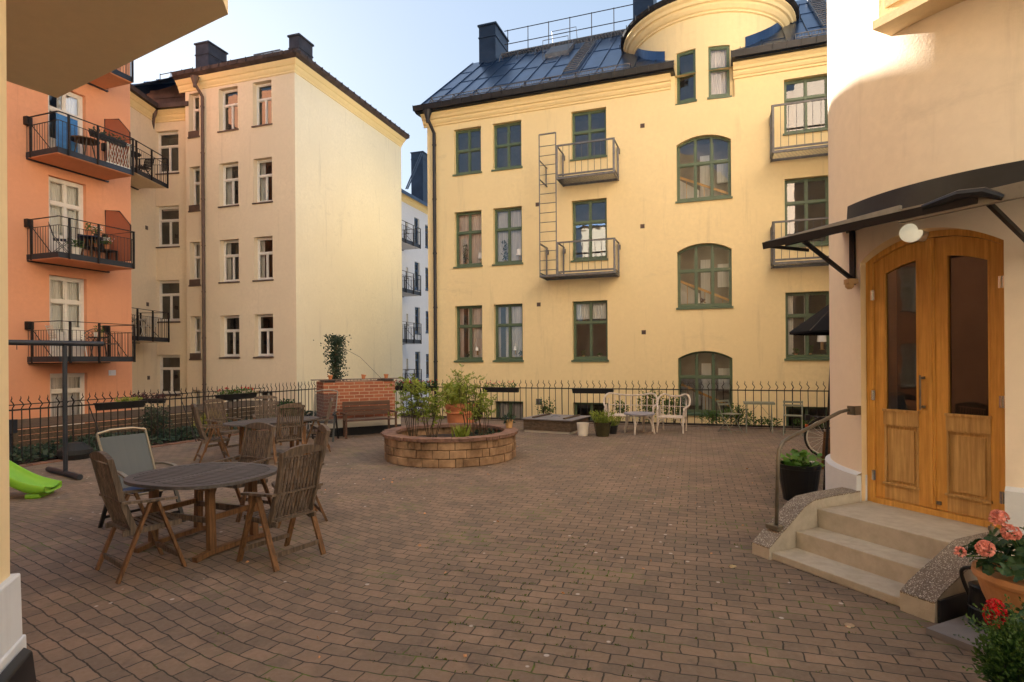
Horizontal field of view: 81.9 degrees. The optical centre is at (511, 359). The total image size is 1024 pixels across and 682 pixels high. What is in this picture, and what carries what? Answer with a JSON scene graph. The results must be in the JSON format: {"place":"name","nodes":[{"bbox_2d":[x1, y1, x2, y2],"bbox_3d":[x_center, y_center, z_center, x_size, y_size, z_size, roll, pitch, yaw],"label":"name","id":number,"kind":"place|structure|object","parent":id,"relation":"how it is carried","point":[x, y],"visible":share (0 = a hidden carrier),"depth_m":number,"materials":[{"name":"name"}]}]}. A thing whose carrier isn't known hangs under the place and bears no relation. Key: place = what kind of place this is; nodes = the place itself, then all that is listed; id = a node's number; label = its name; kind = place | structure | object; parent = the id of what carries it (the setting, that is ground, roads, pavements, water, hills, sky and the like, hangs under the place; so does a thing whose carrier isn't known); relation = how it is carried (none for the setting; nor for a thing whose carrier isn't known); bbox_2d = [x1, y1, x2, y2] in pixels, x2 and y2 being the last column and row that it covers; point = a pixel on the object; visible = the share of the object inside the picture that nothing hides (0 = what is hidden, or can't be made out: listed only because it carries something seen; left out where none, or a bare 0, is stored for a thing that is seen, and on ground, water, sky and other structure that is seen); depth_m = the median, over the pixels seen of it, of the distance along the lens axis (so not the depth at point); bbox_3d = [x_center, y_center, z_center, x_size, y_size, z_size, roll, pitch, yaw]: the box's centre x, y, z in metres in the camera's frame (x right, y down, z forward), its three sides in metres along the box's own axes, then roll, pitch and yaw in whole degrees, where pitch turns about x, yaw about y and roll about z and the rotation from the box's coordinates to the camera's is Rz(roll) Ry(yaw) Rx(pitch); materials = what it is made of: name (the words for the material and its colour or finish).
{"place":"outdoors","nodes":[
{"label":"outdoors","id":0,"kind":"place"},
{"bbox_2d":[0,0,227,681],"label":"corner building","id":1,"kind":"structure","parent":0,"point":[56,48],"depth_m":4.49,"materials":[{"name":"beige paint"}]},
{"bbox_2d":[131,0,796,193],"label":"sky","id":2,"kind":"structure","parent":0,"point":[394,55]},
{"bbox_2d":[9,418,990,681],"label":"courtyard paving","id":3,"kind":"structure","parent":0,"point":[157,616],"depth_m":4.88,"materials":[{"name":"brick"}]},
{"bbox_2d":[9,460,61,498],"bbox_3d":[-7.302,1.361,8.058,1.824,1.094,0.476,0,0,-12],"label":"slide","id":4,"kind":"object","parent":3,"relation":"on","point":[31,484],"visible":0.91,"depth_m":8.26,"materials":[{"name":"plastic"}]},
{"bbox_2d":[8,340,103,479],"bbox_3d":[-7.832,0.796,8.869,1.316,2.207,2.950,0,0,31],"label":"carpet rack","id":5,"kind":"object","parent":3,"relation":"on","point":[64,471],"visible":1,"depth_m":9.59,"materials":[{"name":"black metal"}]},
{"bbox_2d":[56,441,92,460],"bbox_3d":[-8.431,1.847,11.400,0.603,0.536,0.580,0,0,0],"label":"round grill","id":6,"kind":"object","parent":3,"relation":"on","point":[79,450],"visible":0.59,"depth_m":11.24,"materials":[{"name":"metal"}]},
{"bbox_2d":[89,451,186,583],"bbox_3d":[-3.356,1.333,5.291,0.576,1.089,0.601,0,0,39],"label":"garden chair","id":7,"kind":"object","parent":3,"relation":"on","point":[116,503],"visible":1,"depth_m":5.18,"materials":[{"name":"brown wood"}]},
{"bbox_2d":[96,426,185,527],"bbox_3d":[-4.260,1.339,6.748,0.779,1.091,0.625,0,0,29],"label":"sling chair","id":8,"kind":"object","parent":3,"relation":"on","point":[130,454],"visible":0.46,"depth_m":6.87,"materials":[{"name":"fabric"}]},
{"bbox_2d":[9,381,315,462],"bbox_3d":[-7.473,1.280,13.867,0.547,1.256,9.238,0,0,22],"label":"iron fence","id":9,"kind":"object","parent":3,"relation":"on","point":[151,400],"visible":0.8,"depth_m":12.99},
{"bbox_2d":[93,396,145,410],"bbox_3d":[-8.209,0.909,12.374,0.239,0.265,1.005,0,0,24],"label":"plant box","id":10,"kind":"object","parent":9,"relation":"attached to","point":[132,402],"visible":1,"depth_m":12.35,"materials":[{"name":"black plastic"}]},
{"bbox_2d":[214,387,257,400],"bbox_3d":[-7.074,0.858,15.171,0.250,0.350,1.239,0,0,25],"label":"plant box","id":11,"kind":"object","parent":9,"relation":"attached to","point":[235,395],"visible":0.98,"depth_m":15.10,"materials":[{"name":"black plastic"}]},
{"bbox_2d":[19,423,307,466],"bbox_3d":[-7.140,1.888,14.616,0.200,0.020,12.815,0,0,22],"label":"brick edging","id":12,"kind":"object","parent":3,"relation":"on","point":[58,460],"visible":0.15,"depth_m":12.99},
{"bbox_2d":[123,462,277,562],"bbox_3d":[-3.130,1.512,6.000,1.360,0.720,1.240,0,0,22],"label":"garden table","id":13,"kind":"object","parent":3,"relation":"on","point":[208,478],"visible":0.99,"depth_m":5.87,"materials":[{"name":"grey wood"}]},
{"bbox_2d":[190,404,230,462],"bbox_3d":[-5.610,1.349,10.985,0.601,1.089,0.576,0,0,-37],"label":"garden chair","id":14,"kind":"object","parent":3,"relation":"on","point":[203,438],"visible":1,"depth_m":10.88,"materials":[{"name":"brown wood"}]},
{"bbox_2d":[203,398,242,451],"bbox_3d":[-5.963,1.351,12.209,0.601,1.089,0.576,0,0,21],"label":"garden chair","id":15,"kind":"object","parent":3,"relation":"on","point":[228,430],"visible":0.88,"depth_m":12.24,"materials":[{"name":"brown wood"}]},
{"bbox_2d":[204,422,275,521],"bbox_3d":[-3.280,1.333,7.172,0.576,1.089,0.601,0,0,25],"label":"garden chair","id":16,"kind":"object","parent":3,"relation":"on","point":[253,457],"visible":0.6,"depth_m":7.33,"materials":[{"name":"brown wood"}]},
{"bbox_2d":[252,395,281,444],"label":"garden chair","id":17,"kind":"object","parent":3,"relation":"on","point":[265,405],"visible":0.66,"depth_m":13.30,"materials":[{"name":"brown wood"}]},
{"bbox_2d":[223,416,318,460],"bbox_3d":[-4.590,1.522,11.350,1.000,0.720,1.840,0,0,37],"label":"garden table","id":18,"kind":"object","parent":3,"relation":"on","point":[241,424],"visible":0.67,"depth_m":11.17,"materials":[{"name":"brown wood"}]},
{"bbox_2d":[236,444,325,571],"bbox_3d":[-2.150,1.325,5.548,0.601,1.089,0.576,0,0,31],"label":"garden chair","id":19,"kind":"object","parent":3,"relation":"on","point":[274,514],"visible":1,"depth_m":5.42,"materials":[{"name":"brown wood"}]},
{"bbox_2d":[269,403,305,464],"bbox_3d":[-4.176,1.339,10.931,0.576,1.089,0.601,0,0,-38],"label":"garden chair","id":20,"kind":"object","parent":3,"relation":"on","point":[298,436],"visible":0.92,"depth_m":10.77,"materials":[{"name":"brown wood"}]},
{"bbox_2d":[271,425,330,527],"bbox_3d":[-2.490,1.327,6.932,0.601,1.089,0.576,0,0,-30],"label":"garden chair","id":21,"kind":"object","parent":3,"relation":"on","point":[322,439],"visible":0.37,"depth_m":6.91,"materials":[{"name":"brown wood"}]},
{"bbox_2d":[306,398,332,451],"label":"garden chair","id":22,"kind":"object","parent":3,"relation":"on","point":[312,431],"visible":0.69,"depth_m":12.04,"materials":[{"name":"brown wood"}]},
{"bbox_2d":[306,389,338,442],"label":"sling chair","id":23,"kind":"object","parent":3,"relation":"on","point":[321,405],"visible":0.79,"depth_m":14.01,"materials":[{"name":"black"}]},
{"bbox_2d":[313,379,400,435],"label":"brick wall","id":24,"kind":"structure","parent":3,"relation":"on","point":[362,390],"depth_m":14.89,"materials":[{"name":"brick"}]},
{"bbox_2d":[313,333,380,380],"bbox_3d":[-4.452,0.591,15.966,1.620,2.580,0.830,0,0,-40],"label":"ivy post","id":25,"kind":"object","parent":24,"relation":"on","point":[335,356],"visible":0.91,"depth_m":15.65,"materials":[{"name":"green plant"}]},
{"bbox_2d":[340,400,397,438],"bbox_3d":[-3.506,1.450,14.479,1.290,0.851,0.540,0,0,-29],"label":"park bench","id":26,"kind":"object","parent":3,"relation":"on","point":[351,408],"visible":0.94,"depth_m":14.57,"materials":[{"name":"brown wood"}]},
{"bbox_2d":[380,423,517,467],"bbox_3d":[-1.180,1.604,11.360,2.620,0.509,2.618,0,0,0],"label":"stone planter","id":27,"kind":"object","parent":3,"relation":"on","point":[444,448],"visible":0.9,"depth_m":10.32,"materials":[{"name":"brick"}]},
{"bbox_2d":[382,374,430,435],"bbox_3d":[-1.792,0.886,10.807,0.755,1.277,1.284,0,0,-33],"label":"leafy shrub","id":28,"kind":"object","parent":27,"relation":"on","point":[403,397],"visible":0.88,"depth_m":10.85,"materials":[{"name":"green plant"}]},
{"bbox_2d":[406,379,459,436],"bbox_3d":[-1.467,0.927,10.801,1.044,1.193,0.806,0,0,0],"label":"leafy shrub","id":29,"kind":"object","parent":27,"relation":"on","point":[431,407],"visible":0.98,"depth_m":10.75,"materials":[{"name":"green plant"}]},
{"bbox_2d":[441,382,475,423],"bbox_3d":[-1.179,1.165,13.000,0.796,1.387,0.710,0,0,0],"label":"terracotta pot","id":30,"kind":"object","parent":27,"relation":"on","point":[454,416],"visible":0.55,"depth_m":12.78,"materials":[{"name":"orange ceramic"}]},
{"bbox_2d":[446,364,487,435],"bbox_3d":[-0.822,0.789,11.109,0.794,1.458,0.816,0,0,0],"label":"leafy shrub","id":31,"kind":"object","parent":27,"relation":"on","point":[466,380],"visible":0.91,"depth_m":11.08,"materials":[{"name":"green plant"}]},
{"bbox_2d":[466,383,496,433],"bbox_3d":[-0.596,0.971,11.200,0.626,1.091,0.821,0,0,0],"label":"leafy shrub","id":32,"kind":"object","parent":27,"relation":"in","point":[481,409],"visible":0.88,"depth_m":11.20,"materials":[{"name":"green plant"}]},
{"bbox_2d":[155,475,849,681],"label":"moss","id":33,"kind":"object","parent":3,"relation":"on","point":[527,601],"visible":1,"depth_m":4.51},
{"bbox_2d":[521,413,590,433],"bbox_3d":[1.159,1.645,15.386,1.400,0.394,1.340,0,0,28],"label":"sandbox","id":34,"kind":"object","parent":3,"relation":"on","point":[553,423],"visible":0.91,"depth_m":14.92,"materials":[{"name":"brown wood"}]},
{"bbox_2d":[589,410,615,436],"bbox_3d":[2.159,1.514,14.158,0.643,0.643,0.714,0,0,0],"label":"flowerpot","id":35,"kind":"object","parent":3,"relation":"on","point":[602,425],"visible":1,"depth_m":14.03,"materials":[{"name":"green ceramic"}]},
{"bbox_2d":[401,416,829,430],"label":"stone kerb","id":36,"kind":"structure","parent":3,"relation":"on","point":[666,425],"depth_m":16.00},
{"bbox_2d":[603,392,657,431],"bbox_3d":[3.090,1.353,15.481,1.432,0.956,0.706,0,0,18],"label":"garden bench","id":37,"kind":"object","parent":3,"relation":"on","point":[653,405],"visible":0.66,"depth_m":15.70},
{"bbox_2d":[624,411,654,434],"bbox_3d":[3.165,1.572,14.650,0.770,0.518,0.770,0,0,0],"label":"rattan table","id":38,"kind":"object","parent":3,"relation":"on","point":[643,414],"visible":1,"depth_m":14.47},
{"bbox_2d":[656,393,690,433],"bbox_3d":[4.077,1.346,14.979,0.862,0.956,0.706,0,0,27],"label":"rattan armchair","id":39,"kind":"object","parent":3,"relation":"on","point":[674,416],"visible":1,"depth_m":15.06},
{"bbox_2d":[780,449,824,500],"bbox_3d":[3.754,1.495,7.692,0.605,0.658,0.578,0,0,0],"label":"flowerpot","id":40,"kind":"object","parent":3,"relation":"on","point":[800,475],"visible":0.94,"depth_m":7.54,"materials":[{"name":"black plastic"}]},
{"bbox_2d":[789,304,828,335],"bbox_3d":[4.983,0.388,8.700,1.495,2.854,1.495,0,0,0],"label":"parasol","id":41,"kind":"object","parent":3,"relation":"on","point":[817,324],"visible":0.11,"depth_m":8.62,"materials":[{"name":"black fabric"}]},
{"bbox_2d":[803,414,826,456],"bbox_3d":[6.370,1.294,10.871,1.852,1.059,0.583,0,0,14],"label":"bicycle","id":42,"kind":"object","parent":3,"relation":"on","point":[806,417],"visible":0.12,"depth_m":11.05,"materials":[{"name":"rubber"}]},
{"bbox_2d":[823,353,829,489],"bbox_3d":[4.231,0.868,7.899,0.158,1.908,0.052,0,0,0],"label":"leaning pole","id":43,"kind":"object","parent":3,"relation":"on","point":[827,430],"visible":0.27,"depth_m":7.89,"materials":[{"name":"black metal"}]},
{"bbox_2d":[752,487,1022,622],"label":"entrance steps","id":44,"kind":"structure","parent":3,"relation":"on","point":[908,561],"depth_m":5.03,"materials":[{"name":"stone"}]},
{"bbox_2d":[765,406,860,531],"bbox_3d":[3.007,1.032,5.799,1.253,1.125,0.143,0,0,-24],"label":"handrail","id":45,"kind":"object","parent":44,"relation":"on","point":[849,410],"visible":1,"depth_m":5.59,"materials":[{"name":"metal"}]},
{"bbox_2d":[762,0,1023,534],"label":"entrance tower","id":46,"kind":"structure","parent":3,"relation":"on","point":[926,127],"depth_m":5.34,"materials":[{"name":"beige paint"}]},
{"bbox_2d":[870,240,927,506],"bbox_3d":[3.743,0.127,5.704,0.113,2.484,0.530,0,0,-25],"label":"door","id":47,"kind":"structure","parent":46,"relation":"in","point":[900,394],"depth_m":5.70,"materials":[{"name":"brown wood"}]},
{"bbox_2d":[899,224,928,241],"bbox_3d":[3.724,-1.167,5.447,0.311,0.173,0.182,0,0,-25],"label":"wall lamp","id":48,"kind":"object","parent":46,"relation":"attached to","point":[910,233],"visible":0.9,"depth_m":5.38,"materials":[{"name":"white glass"}]},
{"bbox_2d":[935,236,1004,519],"bbox_3d":[4.004,0.125,5.163,0.093,2.485,0.550,0,0,-25],"label":"door","id":49,"kind":"structure","parent":46,"relation":"in","point":[969,281],"depth_m":5.18,"materials":[{"name":"brown wood"}]},
{"bbox_2d":[937,592,967,622],"bbox_3d":[3.518,1.746,4.349,1.230,0.160,0.020,0,0,-25],"label":"black board","id":50,"kind":"object","parent":3,"relation":"on","point":[952,607],"visible":0.44,"depth_m":4.14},
{"bbox_2d":[926,615,987,654],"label":"stone slab","id":51,"kind":"structure","parent":3,"relation":"on","point":[945,631],"depth_m":3.86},
{"bbox_2d":[959,565,999,629],"bbox_3d":[3.204,1.598,3.995,0.250,0.367,0.224,0,0,27],"label":"watering can","id":52,"kind":"object","parent":51,"relation":"on","point":[975,594],"visible":0.39,"depth_m":3.98,"materials":[{"name":"black plastic"}]},
{"bbox_2d":[953,509,1023,624],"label":"geranium pot","id":53,"kind":"object","parent":51,"relation":"on","point":[998,574],"visible":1,"depth_m":3.69,"materials":[{"name":"ceramic"}]},
{"bbox_2d":[953,594,1023,681],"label":"boxwood bush","id":54,"kind":"object","parent":3,"relation":"on","point":[1002,659],"visible":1,"depth_m":3.05,"materials":[{"name":"green plant"}]},
{"bbox_2d":[967,598,1023,631],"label":"red geranium","id":55,"kind":"object","parent":3,"relation":"on","point":[993,606],"visible":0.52,"depth_m":3.46,"materials":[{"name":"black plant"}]},
{"bbox_2d":[407,415,829,427],"bbox_3d":[4.714,2.522,16.655,21.000,1.390,0.950,0,0,20],"label":"flower bed","id":56,"kind":"object","parent":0,"point":[664,422],"depth_m":16.88,"materials":[{"name":"soil"}]},
{"bbox_2d":[371,379,829,428],"bbox_3d":[1.743,1.216,17.500,14.218,1.256,0.595,0,0,20],"label":"iron fence","id":57,"kind":"object","parent":56,"relation":"on","point":[687,389],"visible":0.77,"depth_m":16.23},
{"bbox_2d":[482,381,519,392],"bbox_3d":[-0.339,0.811,17.850,1.174,0.373,0.244,0,0,19],"label":"plant box","id":58,"kind":"object","parent":57,"relation":"attached to","point":[492,388],"visible":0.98,"depth_m":17.78,"materials":[{"name":"black plastic"}]},
{"bbox_2d":[720,403,755,424],"bbox_3d":[6.193,1.530,16.194,1.003,0.720,0.571,0,0,0],"label":"green bush","id":59,"kind":"object","parent":56,"relation":"on","point":[741,415],"visible":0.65,"depth_m":16.18,"materials":[{"name":"green plant"}]},
{"bbox_2d":[412,0,829,426],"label":"yellow building","id":60,"kind":"structure","parent":0,"point":[645,181],"depth_m":18.54,"materials":[{"name":"paint"}]},
{"bbox_2d":[452,128,481,175],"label":"window","id":61,"kind":"structure","parent":60,"relation":"in","point":[469,150],"depth_m":20.56,"materials":[{"name":"green paint"}]},
{"bbox_2d":[453,211,482,268],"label":"window","id":62,"kind":"structure","parent":60,"relation":"in","point":[468,225],"depth_m":20.71,"materials":[{"name":"green paint"}]},
{"bbox_2d":[454,306,482,361],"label":"window","id":63,"kind":"structure","parent":60,"relation":"in","point":[474,326],"depth_m":20.69,"materials":[{"name":"green paint"}]},
{"bbox_2d":[491,122,522,171],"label":"window","id":64,"kind":"structure","parent":60,"relation":"in","point":[508,145],"depth_m":20.08,"materials":[{"name":"green paint"}]},
{"bbox_2d":[492,207,522,265],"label":"window","id":65,"kind":"structure","parent":60,"relation":"in","point":[508,222],"depth_m":20.20,"materials":[{"name":"green paint"}]},
{"bbox_2d":[493,304,523,361],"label":"window","id":66,"kind":"structure","parent":60,"relation":"in","point":[514,313],"depth_m":20.17,"materials":[{"name":"green paint"}]},
{"bbox_2d":[496,401,522,417],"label":"window","id":67,"kind":"structure","parent":60,"relation":"in","point":[502,405],"depth_m":20.22,"materials":[{"name":"glass"}]},
{"bbox_2d":[570,109,607,161],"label":"window","id":68,"kind":"structure","parent":60,"relation":"in","point":[589,131],"depth_m":19.12,"materials":[{"name":"green paint"}]},
{"bbox_2d":[570,199,607,261],"bbox_3d":[2.512,-4.159,19.046,1.223,1.989,0.280,0,0,20],"label":"window","id":69,"kind":"structure","parent":60,"relation":"in","point":[598,258],"depth_m":19.11,"materials":[{"name":"green paint"}]},
{"bbox_2d":[571,301,608,361],"bbox_3d":[2.556,-0.916,19.107,1.223,1.963,0.408,0,0,20],"label":"window","id":70,"kind":"structure","parent":60,"relation":"in","point":[591,310],"depth_m":19.17,"materials":[{"name":"green paint"}]},
{"bbox_2d":[675,49,696,104],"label":"window","id":71,"kind":"structure","parent":60,"relation":"in","point":[693,52],"depth_m":18.05,"materials":[{"name":"green paint"}]},
{"bbox_2d":[675,136,732,203],"bbox_3d":[5.795,-5.777,17.854,1.641,1.990,0.280,0,0,20],"label":"window","id":72,"kind":"structure","parent":60,"relation":"in","point":[712,162],"depth_m":17.87,"materials":[{"name":"green paint"}]},
{"bbox_2d":[676,244,732,309],"bbox_3d":[5.818,-2.523,17.854,1.641,1.984,0.280,0,0,20],"label":"window","id":73,"kind":"structure","parent":60,"relation":"in","point":[713,305],"depth_m":17.89,"materials":[{"name":"green paint"}]},
{"bbox_2d":[677,351,732,416],"bbox_3d":[5.840,0.712,17.854,1.641,1.958,0.280,0,0,20],"label":"window","id":74,"kind":"structure","parent":60,"relation":"in","point":[690,411],"depth_m":17.91,"materials":[{"name":"green paint"}]},
{"bbox_2d":[707,46,731,99],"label":"window","id":75,"kind":"structure","parent":60,"relation":"in","point":[718,57],"depth_m":17.87,"materials":[{"name":"green paint"}]},
{"bbox_2d":[783,75,827,135],"bbox_3d":[8.418,-7.271,16.901,1.234,1.616,0.280,0,0,20],"label":"window","id":76,"kind":"structure","parent":60,"relation":"in","point":[825,78],"depth_m":16.95,"materials":[{"name":"green paint"}]},
{"bbox_2d":[785,176,828,247],"bbox_3d":[8.439,-4.213,16.901,1.234,1.995,0.280,0,0,20],"label":"window","id":77,"kind":"structure","parent":60,"relation":"in","point":[806,202],"depth_m":16.95,"materials":[{"name":"green paint"}]},
{"bbox_2d":[784,291,829,360],"bbox_3d":[8.484,-0.960,16.961,1.234,1.961,0.408,0,0,20],"label":"window","id":78,"kind":"structure","parent":60,"relation":"in","point":[789,314],"depth_m":17.00,"materials":[{"name":"green paint"}]},
{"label":"lower ground","id":79,"kind":"structure","parent":0,"visible":0},
{"bbox_2d":[7,61,135,442],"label":"orange building","id":80,"kind":"structure","parent":79,"relation":"on","point":[67,194],"depth_m":18.48,"materials":[{"name":"paint"}]},
{"bbox_2d":[48,92,82,153],"bbox_3d":[-14.195,-7.324,18.631,0.213,2.386,1.126,0,0,20],"label":"balcony door","id":81,"kind":"structure","parent":80,"relation":"in","point":[70,103],"depth_m":18.90,"materials":[{"name":"white paint"}]},
{"bbox_2d":[49,176,82,251],"bbox_3d":[-14.175,-4.381,18.631,0.213,2.540,1.126,0,0,20],"label":"balcony door","id":82,"kind":"structure","parent":80,"relation":"in","point":[65,197],"depth_m":18.62,"materials":[{"name":"white paint"}]},
{"bbox_2d":[49,275,83,355],"bbox_3d":[-14.153,-1.347,18.631,0.213,2.511,1.126,0,0,20],"label":"balcony door","id":83,"kind":"structure","parent":80,"relation":"in","point":[66,295],"depth_m":18.63,"materials":[{"name":"white paint"}]},
{"bbox_2d":[56,113,77,152],"bbox_3d":[-13.718,-6.984,18.190,0.030,1.000,0.620,0,0,20],"label":"blue towel","id":84,"kind":"object","parent":80,"relation":"hanging from","point":[73,130],"visible":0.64,"depth_m":18.11,"materials":[{"name":"fabric"}]},
{"bbox_2d":[50,373,84,426],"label":"window","id":85,"kind":"structure","parent":80,"relation":"in","point":[76,386],"depth_m":18.82,"materials":[{"name":"glass"}]},
{"bbox_2d":[70,135,99,157],"bbox_3d":[-13.226,-6.466,18.261,0.800,0.664,0.800,0,0,0],"label":"balcony table","id":86,"kind":"object","parent":80,"relation":"on","point":[82,140],"visible":0.74,"depth_m":18.13,"materials":[{"name":"brown wood"}]},
{"bbox_2d":[88,126,126,147],"bbox_3d":[-12.639,-6.994,18.472,0.291,0.371,1.145,0,0,17],"label":"plant box","id":87,"kind":"object","parent":80,"relation":"attached to","point":[106,139],"visible":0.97,"depth_m":18.41,"materials":[{"name":"black plastic"}]},
{"bbox_2d":[11,423,293,464],"bbox_3d":[-8.596,2.655,14.499,2.000,1.510,12.500,0,0,22],"label":"planting bed","id":88,"kind":"object","parent":79,"relation":"on","point":[19,463],"depth_m":12.38,"materials":[{"name":"soil"}]},
{"bbox_2d":[137,404,174,437],"bbox_3d":[-8.461,1.472,14.037,0.710,0.880,0.861,0,0,0],"label":"dark bush","id":89,"kind":"object","parent":88,"relation":"on","point":[154,420],"visible":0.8,"depth_m":13.99,"materials":[{"name":"green plant"}]},
{"bbox_2d":[9,409,312,464],"bbox_3d":[-8.392,1.799,14.571,2.212,0.334,12.325,0,0,22],"label":"ivy","id":90,"kind":"object","parent":88,"relation":"on","point":[16,455],"visible":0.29,"depth_m":13.10,"materials":[{"name":"green plant"}]},
{"bbox_2d":[9,388,300,449],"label":"wooden terrace","id":91,"kind":"structure","parent":79,"relation":"on","point":[35,422],"depth_m":14.74,"materials":[{"name":"brown wood"}]},
{"bbox_2d":[130,84,197,428],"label":"cream wing","id":92,"kind":"structure","parent":79,"relation":"on","point":[158,216],"depth_m":25.06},
{"bbox_2d":[155,132,178,174],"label":"window","id":93,"kind":"structure","parent":92,"relation":"in","point":[160,147],"depth_m":25.36,"materials":[{"name":"white paint"}]},
{"bbox_2d":[156,206,179,247],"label":"window","id":94,"kind":"structure","parent":92,"relation":"in","point":[175,208],"depth_m":25.37,"materials":[{"name":"white paint"}]},
{"bbox_2d":[157,280,179,322],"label":"window","id":95,"kind":"structure","parent":92,"relation":"in","point":[161,283],"depth_m":25.36,"materials":[{"name":"white paint"}]},
{"bbox_2d":[158,355,180,395],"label":"window","id":96,"kind":"structure","parent":92,"relation":"in","point":[162,368],"depth_m":25.36,"materials":[{"name":"white paint"}]},
{"bbox_2d":[132,33,409,417],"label":"cream building","id":97,"kind":"structure","parent":79,"relation":"on","point":[293,210],"depth_m":24.27,"materials":[{"name":"paint"}]},
{"bbox_2d":[188,243,200,286],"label":"window","id":98,"kind":"structure","parent":97,"relation":"in","point":[196,281],"depth_m":24.79,"materials":[{"name":"white paint"}]},
{"bbox_2d":[189,316,201,359],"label":"window","id":99,"kind":"structure","parent":97,"relation":"in","point":[197,355],"depth_m":24.80,"materials":[{"name":"white paint"}]},
{"bbox_2d":[217,89,238,132],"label":"window","id":100,"kind":"structure","parent":97,"relation":"in","point":[225,106],"depth_m":24.24,"materials":[{"name":"white paint"}]},
{"bbox_2d":[218,164,238,207],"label":"window","id":101,"kind":"structure","parent":97,"relation":"in","point":[230,181],"depth_m":24.32,"materials":[{"name":"white paint"}]},
{"bbox_2d":[218,240,239,283],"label":"window","id":102,"kind":"structure","parent":97,"relation":"in","point":[227,244],"depth_m":24.32,"materials":[{"name":"white paint"}]},
{"bbox_2d":[219,316,239,358],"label":"window","id":103,"kind":"structure","parent":97,"relation":"in","point":[227,356],"depth_m":24.21,"materials":[{"name":"white paint"}]},
{"bbox_2d":[251,83,271,127],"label":"window","id":104,"kind":"structure","parent":97,"relation":"in","point":[259,100],"depth_m":23.70,"materials":[{"name":"white paint"}]},
{"bbox_2d":[252,159,272,203],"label":"window","id":105,"kind":"structure","parent":97,"relation":"in","point":[264,177],"depth_m":23.80,"materials":[{"name":"white paint"}]},
{"bbox_2d":[252,237,273,281],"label":"window","id":106,"kind":"structure","parent":97,"relation":"in","point":[261,241],"depth_m":23.80,"materials":[{"name":"white paint"}]},
{"bbox_2d":[253,314,273,357],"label":"window","id":107,"kind":"structure","parent":97,"relation":"in","point":[268,355],"depth_m":23.71,"materials":[{"name":"white paint"}]},
{"bbox_2d":[401,151,428,412],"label":"white building","id":108,"kind":"structure","parent":79,"relation":"on","point":[415,321],"depth_m":39.64,"materials":[{"name":"paint"}]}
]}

